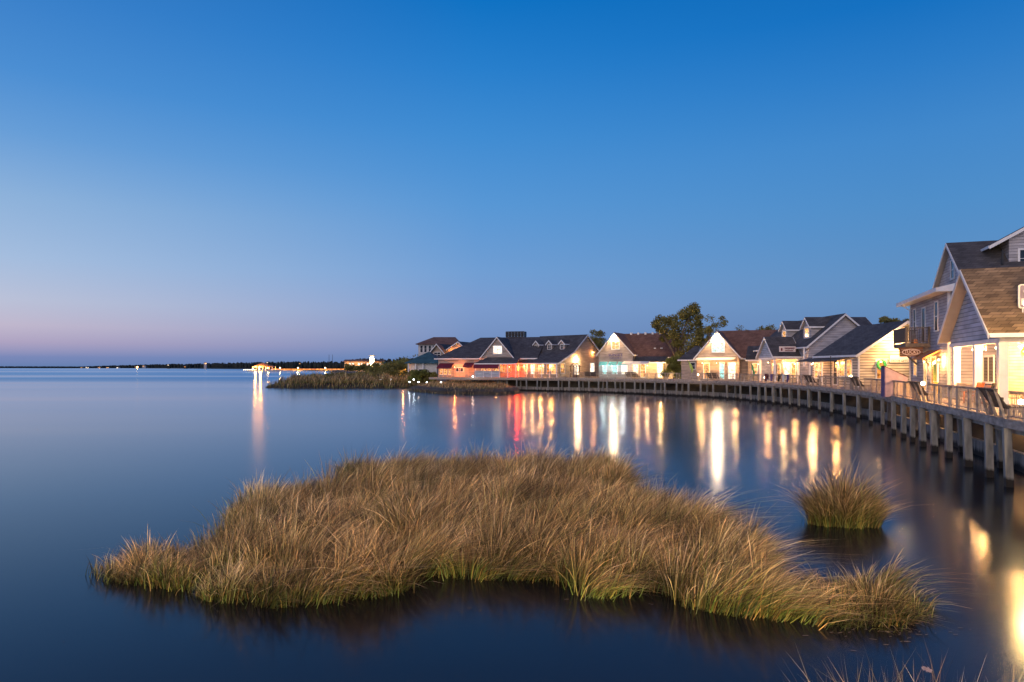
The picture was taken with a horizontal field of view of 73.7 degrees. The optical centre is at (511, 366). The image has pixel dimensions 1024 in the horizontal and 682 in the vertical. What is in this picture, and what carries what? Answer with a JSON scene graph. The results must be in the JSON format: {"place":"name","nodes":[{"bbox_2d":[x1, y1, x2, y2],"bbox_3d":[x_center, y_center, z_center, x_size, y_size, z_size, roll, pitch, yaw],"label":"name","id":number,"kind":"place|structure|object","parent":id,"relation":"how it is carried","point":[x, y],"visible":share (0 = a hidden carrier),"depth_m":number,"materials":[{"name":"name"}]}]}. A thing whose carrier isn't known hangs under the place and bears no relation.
{"place":"outdoors","nodes":[
{"label":"outdoors","id":0,"kind":"place"},
{"bbox_2d":[0,367,342,369],"bbox_3d":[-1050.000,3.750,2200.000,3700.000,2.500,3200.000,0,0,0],"label":"shore","id":1,"kind":"structure","parent":0,"point":[202,368],"depth_m":1431.74,"materials":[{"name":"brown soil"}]},
{"bbox_2d":[0,361,342,367],"bbox_3d":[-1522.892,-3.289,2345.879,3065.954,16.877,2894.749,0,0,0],"label":"woods","id":2,"kind":"object","parent":1,"relation":"on","point":[308,364],"visible":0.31,"depth_m":1681.48,"materials":[{"name":"green plant"}]},
{"bbox_2d":[333,358,413,368],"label":"woods","id":3,"kind":"object","parent":1,"relation":"on","point":[340,365],"visible":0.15,"depth_m":747.40,"materials":[{"name":"green plant"}]},
{"bbox_2d":[265,369,422,387],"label":"marsh bank","id":4,"kind":"structure","parent":0,"point":[341,385],"depth_m":145.94,"materials":[{"name":"plant"}]},
{"bbox_2d":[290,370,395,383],"bbox_3d":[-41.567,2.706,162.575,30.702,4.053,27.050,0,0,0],"label":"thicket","id":5,"kind":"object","parent":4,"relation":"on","point":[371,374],"visible":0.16,"depth_m":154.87,"materials":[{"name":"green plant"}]},
{"bbox_2d":[343,364,354,370],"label":"tree","id":6,"kind":"object","parent":4,"relation":"on","point":[347,367],"visible":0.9,"depth_m":588.31,"materials":[{"name":"green plant"}]},
{"bbox_2d":[352,365,361,370],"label":"tree","id":7,"kind":"object","parent":4,"relation":"on","point":[356,368],"visible":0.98,"depth_m":582.55,"materials":[{"name":"green plant"}]},
{"bbox_2d":[343,360,384,370],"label":"waterfront hotel","id":8,"kind":"structure","parent":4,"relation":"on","point":[357,362],"depth_m":620.00,"materials":[{"name":"brown"}]},
{"bbox_2d":[360,363,372,370],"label":"tree","id":9,"kind":"object","parent":4,"relation":"on","point":[362,366],"visible":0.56,"depth_m":585.37,"materials":[{"name":"green plant"}]},
{"bbox_2d":[363,365,377,372],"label":"tree","id":10,"kind":"object","parent":4,"relation":"on","point":[370,368],"visible":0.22,"depth_m":181.15,"materials":[{"name":"green plant"}]},
{"bbox_2d":[369,355,375,364],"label":"white tower","id":11,"kind":"structure","parent":4,"relation":"on","point":[372,358],"depth_m":610.30,"materials":[{"name":"white paint"}]},
{"bbox_2d":[374,363,392,372],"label":"tree","id":12,"kind":"object","parent":4,"relation":"on","point":[386,367],"visible":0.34,"depth_m":169.41,"materials":[{"name":"green plant"}]},
{"bbox_2d":[379,359,404,373],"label":"tree","id":13,"kind":"object","parent":4,"relation":"on","point":[399,362],"visible":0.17,"depth_m":174.75,"materials":[{"name":"green plant"}]},
{"bbox_2d":[386,359,407,375],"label":"tree","id":14,"kind":"object","parent":4,"relation":"on","point":[395,368],"visible":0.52,"depth_m":158.41,"materials":[{"name":"green plant"}]},
{"bbox_2d":[388,354,417,366],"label":"tree","id":15,"kind":"object","parent":4,"relation":"on","point":[404,359],"visible":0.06,"depth_m":328.60,"materials":[{"name":"green plant"}]},
{"bbox_2d":[398,369,411,377],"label":"tree","id":16,"kind":"object","parent":4,"relation":"on","point":[403,372],"visible":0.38,"depth_m":148.61,"materials":[{"name":"green plant"}]},
{"bbox_2d":[408,379,520,394],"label":"grassy bank","id":17,"kind":"structure","parent":0,"point":[475,391],"depth_m":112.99,"materials":[{"name":"plant"}]},
{"bbox_2d":[407,369,428,382],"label":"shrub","id":18,"kind":"object","parent":17,"relation":"on","point":[416,375],"visible":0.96,"depth_m":145.02,"materials":[{"name":"green plant"}]},
{"bbox_2d":[405,352,445,382],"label":"teal roof pavilion","id":19,"kind":"structure","parent":17,"relation":"on","point":[426,361],"depth_m":148.35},
{"bbox_2d":[419,371,437,382],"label":"tree","id":20,"kind":"object","parent":17,"relation":"on","point":[427,376],"visible":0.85,"depth_m":145.20,"materials":[{"name":"green plant"}]},
{"bbox_2d":[416,337,458,355],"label":"tall beach house","id":21,"kind":"structure","parent":17,"relation":"on","point":[426,346],"depth_m":172.12,"materials":[{"name":"grey"}]},
{"bbox_2d":[430,341,473,380],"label":"beach house","id":22,"kind":"structure","parent":17,"relation":"on","point":[439,349],"depth_m":159.58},
{"bbox_2d":[0,368,1023,681],"bbox_3d":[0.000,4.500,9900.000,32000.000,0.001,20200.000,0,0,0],"label":"water","id":23,"kind":"structure","parent":0,"point":[100,464],"depth_m":18.23,"materials":[{"name":"blue liquid"}]},
{"bbox_2d":[245,363,281,371],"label":"pier gazebo","id":24,"kind":"object","parent":23,"relation":"in","point":[262,365],"visible":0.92,"depth_m":635.15,"materials":[{"name":"yellow"}]},
{"bbox_2d":[272,370,343,371],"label":"pier","id":25,"kind":"structure","parent":23,"relation":"in","point":[310,370],"depth_m":638.50,"materials":[{"name":"black"}]},
{"bbox_2d":[497,372,1023,487],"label":"boardwalk","id":26,"kind":"structure","parent":23,"relation":"in","point":[969,411],"depth_m":40.82,"materials":[{"name":"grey wood"}]},
{"bbox_2d":[584,372,597,377],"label":"bench","id":27,"kind":"object","parent":26,"relation":"on","point":[588,374],"visible":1,"depth_m":118.27,"materials":[{"name":"brown wood"}]},
{"bbox_2d":[625,372,640,378],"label":"bench","id":28,"kind":"object","parent":26,"relation":"on","point":[634,373],"visible":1,"depth_m":111.40,"materials":[{"name":"brown wood"}]},
{"bbox_2d":[706,373,721,380],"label":"bench","id":29,"kind":"object","parent":26,"relation":"on","point":[711,375],"visible":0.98,"depth_m":96.73,"materials":[{"name":"brown wood"}]},
{"bbox_2d":[803,375,821,385],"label":"bench","id":30,"kind":"object","parent":26,"relation":"on","point":[809,379],"visible":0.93,"depth_m":70.22,"materials":[{"name":"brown wood"}]},
{"bbox_2d":[849,377,868,390],"bbox_3d":[28.885,1.520,56.740,1.100,1.385,2.680,0,0,12],"label":"bench","id":31,"kind":"object","parent":26,"relation":"on","point":[856,381],"visible":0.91,"depth_m":56.73,"materials":[{"name":"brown wood"}]},
{"bbox_2d":[881,366,908,396],"bbox_3d":[26.332,0.985,47.002,1.460,2.130,1.320,0,0,19],"label":"canvas screen","id":32,"kind":"object","parent":26,"relation":"on","point":[888,375],"visible":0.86,"depth_m":46.55,"materials":[{"name":"pink fabric"}]},
{"bbox_2d":[907,381,937,401],"bbox_3d":[23.448,1.520,38.942,1.100,1.385,2.320,0,0,18],"label":"bench","id":33,"kind":"object","parent":26,"relation":"on","point":[918,388],"visible":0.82,"depth_m":38.97,"materials":[{"name":"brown wood"}]},
{"bbox_2d":[933,364,938,393],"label":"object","id":34,"kind":"object","parent":26,"relation":"on","point":[935,373],"visible":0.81,"depth_m":40.60,"materials":[{"name":"yellow glass"}]},
{"bbox_2d":[962,382,984,402],"bbox_3d":[24.735,1.387,36.578,0.829,1.126,0.720,0,0,1],"label":"chair","id":35,"kind":"object","parent":26,"relation":"on","point":[981,384],"visible":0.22,"depth_m":36.80,"materials":[{"name":"orange paint"}]},
{"bbox_2d":[976,387,1023,417],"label":"bench","id":36,"kind":"object","parent":26,"relation":"on","point":[993,398],"visible":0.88,"depth_m":26.81,"materials":[{"name":"grey wood"}]},
{"bbox_2d":[514,386,1023,472],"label":"bulkhead","id":37,"kind":"object","parent":23,"relation":"in","point":[978,450],"visible":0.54,"depth_m":71.67,"materials":[{"name":"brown wood"}]},
{"bbox_2d":[781,452,908,529],"bbox_3d":[9.500,3.615,19.433,4.330,2.409,4.334,0,0,0],"label":"grass tussock","id":38,"kind":"object","parent":23,"relation":"in","point":[845,506],"depth_m":19.22,"materials":[{"name":"plant"}]},
{"bbox_2d":[758,640,1022,681],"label":"reed clump","id":39,"kind":"object","parent":23,"relation":"in","point":[893,672],"visible":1,"depth_m":7.99,"materials":[{"name":"brown plant"}]},
{"bbox_2d":[922,666,931,672],"bbox_3d":[4.530,3.300,7.449,0.120,0.070,0.068,0,0,0],"label":"seed head","id":40,"kind":"object","parent":39,"relation":"in","point":[927,669],"visible":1,"depth_m":7.44},
{"bbox_2d":[0,0,1023,366],"label":"sky","id":41,"kind":"structure","parent":0,"point":[183,182],"materials":[{"name":"blue"}]},
{"bbox_2d":[85,439,1016,632],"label":"marsh grass","id":42,"kind":"structure","parent":0,"point":[369,526],"depth_m":15.03,"materials":[{"name":"brown plant"}]},
{"bbox_2d":[480,603,970,650],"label":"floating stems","id":43,"kind":"object","parent":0,"point":[869,638],"visible":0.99,"depth_m":11.42,"materials":[{"name":"brown plant"}]},
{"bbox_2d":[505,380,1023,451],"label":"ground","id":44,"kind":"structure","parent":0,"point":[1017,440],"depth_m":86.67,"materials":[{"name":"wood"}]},
{"bbox_2d":[429,331,542,379],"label":"restaurant","id":45,"kind":"structure","parent":44,"relation":"on","point":[494,358],"depth_m":133.78,"materials":[{"name":"grey wood"}]},
{"bbox_2d":[456,367,462,371],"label":"window","id":46,"kind":"structure","parent":45,"relation":"in","point":[457,368],"depth_m":134.75,"materials":[{"name":"orange glass"}]},
{"bbox_2d":[493,345,501,353],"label":"window","id":47,"kind":"structure","parent":45,"relation":"in","point":[497,349],"depth_m":131.84,"materials":[{"name":"white glass"}]},
{"bbox_2d":[500,364,504,371],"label":"window","id":48,"kind":"structure","parent":45,"relation":"in","point":[502,368],"depth_m":132.55,"materials":[{"name":"orange glass"}]},
{"bbox_2d":[516,334,599,377],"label":"long dormer house","id":49,"kind":"structure","parent":44,"relation":"on","point":[561,353],"depth_m":130.31,"materials":[{"name":"beige wood"}]},
{"bbox_2d":[538,364,543,373],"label":"window","id":50,"kind":"structure","parent":49,"relation":"in","point":[539,367],"depth_m":127.81,"materials":[{"name":"yellow"}]},
{"bbox_2d":[551,364,555,373],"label":"window","id":51,"kind":"structure","parent":49,"relation":"in","point":[553,366],"depth_m":125.74,"materials":[{"name":"yellow glass"}]},
{"bbox_2d":[560,363,564,373],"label":"window","id":52,"kind":"structure","parent":49,"relation":"in","point":[562,365],"depth_m":125.80,"materials":[{"name":"orange"}]},
{"bbox_2d":[573,364,579,374],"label":"door","id":53,"kind":"structure","parent":49,"relation":"in","point":[577,365],"depth_m":129.22,"materials":[{"name":"yellow"}]},
{"bbox_2d":[590,363,594,372],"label":"window","id":54,"kind":"structure","parent":49,"relation":"in","point":[592,365],"depth_m":132.80,"materials":[{"name":"white glass"}]},
{"bbox_2d":[570,363,580,376],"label":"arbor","id":55,"kind":"object","parent":44,"relation":"on","point":[575,369],"visible":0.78,"depth_m":126.87,"materials":[{"name":"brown wood"}]},
{"bbox_2d":[590,329,606,349],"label":"tree","id":56,"kind":"object","parent":44,"relation":"on","point":[598,341],"visible":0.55,"depth_m":139.30,"materials":[{"name":"green plant"}]},
{"bbox_2d":[596,332,684,378],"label":"awning shop","id":57,"kind":"structure","parent":44,"relation":"on","point":[644,353],"depth_m":122.46,"materials":[{"name":"grey"}]},
{"bbox_2d":[603,365,606,373],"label":"window","id":58,"kind":"structure","parent":57,"relation":"in","point":[604,367],"depth_m":123.47,"materials":[{"name":"white"}]},
{"bbox_2d":[612,365,617,373],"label":"window","id":59,"kind":"structure","parent":57,"relation":"in","point":[614,367],"depth_m":122.67,"materials":[{"name":"white"}]},
{"bbox_2d":[611,341,619,349],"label":"window","id":60,"kind":"structure","parent":57,"relation":"in","point":[615,345],"depth_m":122.61,"materials":[{"name":"yellow glass"}]},
{"bbox_2d":[621,365,627,373],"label":"window","id":61,"kind":"structure","parent":57,"relation":"in","point":[624,368],"depth_m":121.96,"materials":[{"name":"white glass"}]},
{"bbox_2d":[633,364,637,373],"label":"window","id":62,"kind":"structure","parent":57,"relation":"in","point":[635,368],"depth_m":121.51,"materials":[{"name":"white glass"}]},
{"bbox_2d":[640,364,645,377],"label":"door","id":63,"kind":"structure","parent":57,"relation":"in","point":[642,366],"depth_m":120.96,"materials":[{"name":"yellow glass"}]},
{"bbox_2d":[657,363,661,377],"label":"door","id":64,"kind":"structure","parent":57,"relation":"in","point":[659,368],"depth_m":119.72,"materials":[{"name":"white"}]},
{"bbox_2d":[660,355,680,378],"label":"shrub","id":65,"kind":"object","parent":44,"relation":"on","point":[674,366],"visible":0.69,"depth_m":112.18,"materials":[{"name":"green plant"}]},
{"bbox_2d":[650,302,704,357],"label":"tree","id":66,"kind":"object","parent":44,"relation":"on","point":[673,322],"visible":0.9,"depth_m":116.08,"materials":[{"name":"green plant"}]},
{"bbox_2d":[697,322,717,349],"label":"tree","id":67,"kind":"object","parent":44,"relation":"on","point":[708,329],"visible":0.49,"depth_m":129.25,"materials":[{"name":"green plant"}]},
{"bbox_2d":[702,314,728,342],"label":"tree","id":68,"kind":"object","parent":44,"relation":"on","point":[723,323],"visible":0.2,"depth_m":137.00,"materials":[{"name":"green plant"}]},
{"bbox_2d":[677,330,776,380],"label":"shingled gable shop","id":69,"kind":"structure","parent":44,"relation":"on","point":[730,353],"depth_m":106.06,"materials":[{"name":"brown"}]},
{"bbox_2d":[690,362,695,369],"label":"window","id":70,"kind":"structure","parent":69,"relation":"in","point":[693,364],"depth_m":107.92,"materials":[{"name":"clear glass"}]},
{"bbox_2d":[703,363,709,378],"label":"door","id":71,"kind":"structure","parent":69,"relation":"in","point":[706,366],"depth_m":106.32,"materials":[{"name":"yellow"}]},
{"bbox_2d":[711,341,724,352],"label":"window","id":72,"kind":"structure","parent":69,"relation":"in","point":[717,347],"depth_m":105.57,"materials":[{"name":"white glass"}]},
{"bbox_2d":[719,362,724,378],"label":"door","id":73,"kind":"structure","parent":69,"relation":"in","point":[721,364],"depth_m":105.31,"materials":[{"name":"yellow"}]},
{"bbox_2d":[728,362,735,378],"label":"door","id":74,"kind":"structure","parent":69,"relation":"in","point":[731,365],"depth_m":104.75,"materials":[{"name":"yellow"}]},
{"bbox_2d":[752,363,757,373],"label":"window","id":75,"kind":"structure","parent":69,"relation":"in","point":[755,365],"depth_m":103.83,"materials":[{"name":"yellow glass"}]},
{"bbox_2d":[756,324,774,329],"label":"tree","id":76,"kind":"object","parent":44,"relation":"on","point":[768,328],"visible":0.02,"depth_m":146.60,"materials":[{"name":"green plant"}]},
{"bbox_2d":[756,337,801,382],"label":"gable shop","id":77,"kind":"structure","parent":44,"relation":"on","point":[783,362],"depth_m":89.84,"materials":[{"name":"white wood"}]},
{"bbox_2d":[777,363,780,376],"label":"window","id":78,"kind":"structure","parent":77,"relation":"in","point":[778,364],"depth_m":91.09,"materials":[{"name":"yellow glass"}]},
{"bbox_2d":[784,362,789,373],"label":"door","id":79,"kind":"structure","parent":77,"relation":"in","point":[787,364],"depth_m":89.79,"materials":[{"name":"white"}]},
{"bbox_2d":[779,346,795,351],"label":"shop sign","id":80,"kind":"object","parent":77,"relation":"on","point":[787,348],"visible":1,"depth_m":88.45,"materials":[{"name":"paint"}]},
{"bbox_2d":[791,362,795,377],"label":"window","id":81,"kind":"structure","parent":77,"relation":"in","point":[793,367],"depth_m":89.79,"materials":[{"name":"yellow glass"}]},
{"bbox_2d":[796,320,908,387],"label":"clapboard cottage","id":82,"kind":"structure","parent":44,"relation":"on","point":[860,352],"depth_m":67.69,"materials":[{"name":"beige wood"}]},
{"bbox_2d":[814,363,817,377],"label":"window","id":83,"kind":"structure","parent":82,"relation":"in","point":[816,364],"depth_m":77.90,"materials":[{"name":"yellow glass"}]},
{"bbox_2d":[833,361,837,384],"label":"door","id":84,"kind":"structure","parent":82,"relation":"in","point":[835,366],"depth_m":70.67,"materials":[{"name":"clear glass"}]},
{"bbox_2d":[839,359,844,376],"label":"window","id":85,"kind":"structure","parent":82,"relation":"in","point":[841,362],"depth_m":69.17,"materials":[{"name":"yellow glass"}]},
{"bbox_2d":[846,359,851,376],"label":"window","id":86,"kind":"structure","parent":82,"relation":"in","point":[848,361],"depth_m":67.93,"materials":[{"name":"yellow glass"}]},
{"bbox_2d":[875,359,886,378],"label":"window","id":87,"kind":"structure","parent":82,"relation":"in","point":[877,372],"depth_m":65.98,"materials":[{"name":"yellow"}]},
{"bbox_2d":[876,360,886,369],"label":"wreath","id":88,"kind":"object","parent":82,"relation":"attached to","point":[879,362],"visible":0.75,"depth_m":65.77,"materials":[{"name":"green plant"}]},
{"bbox_2d":[889,355,908,362],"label":"shop sign","id":89,"kind":"object","parent":82,"relation":"attached to","point":[895,359],"visible":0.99,"depth_m":65.90,"materials":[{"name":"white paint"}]},
{"bbox_2d":[878,316,908,322],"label":"tree","id":90,"kind":"object","parent":44,"relation":"on","point":[884,319],"visible":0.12,"depth_m":95.48,"materials":[{"name":"green plant"}]},
{"bbox_2d":[937,267,1023,406],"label":"porch house","id":91,"kind":"structure","parent":44,"relation":"on","point":[982,309],"depth_m":38.05,"materials":[{"name":"white wood"}]},
{"bbox_2d":[982,355,994,383],"bbox_3d":[30.781,0.159,44.138,0.068,1.861,2.290,0,0,19],"label":"window","id":92,"kind":"structure","parent":91,"relation":"in","point":[988,361],"depth_m":44.11,"materials":[{"name":"white glass"}]},
{"bbox_2d":[1018,284,1023,311],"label":"roof sign","id":93,"kind":"object","parent":91,"relation":"on","point":[1020,295],"visible":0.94,"depth_m":35.05,"materials":[{"name":"white paint"}]},
{"bbox_2d":[1021,344,1023,360],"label":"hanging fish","id":94,"kind":"object","parent":91,"relation":"hanging from","point":[1022,351],"visible":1,"depth_m":35.11},
{"bbox_2d":[753,313,871,383],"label":"dormer house","id":95,"kind":"structure","parent":0,"point":[812,336],"depth_m":87.50,"materials":[{"name":"grey wood"}]},
{"bbox_2d":[804,327,808,338],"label":"window","id":96,"kind":"structure","parent":95,"relation":"in","point":[806,330],"depth_m":88.75,"materials":[{"name":"yellow glass"}]},
{"bbox_2d":[894,227,1023,396],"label":"house","id":97,"kind":"structure","parent":0,"point":[927,310],"depth_m":51.80,"materials":[{"name":"grey wood"}]},
{"bbox_2d":[899,347,922,356],"bbox_3d":[30.296,-1.129,51.811,1.577,0.690,0.116,0,0,19],"label":"hanging sign","id":98,"kind":"object","parent":97,"relation":"hanging from","point":[911,352],"visible":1,"depth_m":51.79,"materials":[{"name":"brown wood"}]},
{"bbox_2d":[913,308,915,329],"bbox_3d":[32.980,-3.699,55.976,0.068,2.146,0.896,0,0,19],"label":"window","id":99,"kind":"structure","parent":97,"relation":"in","point":[914,310],"depth_m":55.99,"materials":[{"name":"grey glass"}]},
{"bbox_2d":[913,360,916,375],"bbox_3d":[32.905,0.023,55.759,0.068,1.482,1.120,0,0,19],"label":"window","id":100,"kind":"structure","parent":97,"relation":"in","point":[914,365],"depth_m":55.67,"materials":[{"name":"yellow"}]},
{"bbox_2d":[921,307,925,342],"bbox_3d":[32.061,-3.230,53.208,0.068,2.860,1.143,0,0,19],"label":"door","id":101,"kind":"structure","parent":97,"relation":"in","point":[923,310],"depth_m":53.23,"materials":[{"name":"grey glass"}]},
{"bbox_2d":[923,358,926,390],"bbox_3d":[31.903,0.519,52.764,0.068,2.723,0.818,0,0,19],"label":"door","id":102,"kind":"structure","parent":97,"relation":"in","point":[924,364],"depth_m":52.65,"materials":[{"name":"yellow"}]},
{"bbox_2d":[930,356,935,391],"bbox_3d":[31.145,0.533,50.479,0.068,2.695,1.426,0,0,19],"label":"door","id":103,"kind":"structure","parent":97,"relation":"in","point":[932,358],"depth_m":50.93,"materials":[{"name":"yellow glass"}]},
{"bbox_2d":[933,300,937,331],"bbox_3d":[30.908,-3.690,49.770,0.068,2.248,1.025,0,0,19],"label":"window","id":104,"kind":"structure","parent":97,"relation":"in","point":[935,302],"depth_m":49.71,"materials":[{"name":"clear glass"}]},
{"bbox_2d":[950,260,954,279],"bbox_3d":[35.315,-7.806,54.760,0.068,1.612,1.077,0,0,19],"label":"window","id":105,"kind":"structure","parent":97,"relation":"in","point":[952,268],"depth_m":54.78,"materials":[{"name":"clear glass"}]},
{"bbox_2d":[1018,248,1023,261],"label":"window","id":106,"kind":"structure","parent":97,"relation":"in","point":[1020,250],"depth_m":51.44,"materials":[{"name":"white glass"}]}
]}

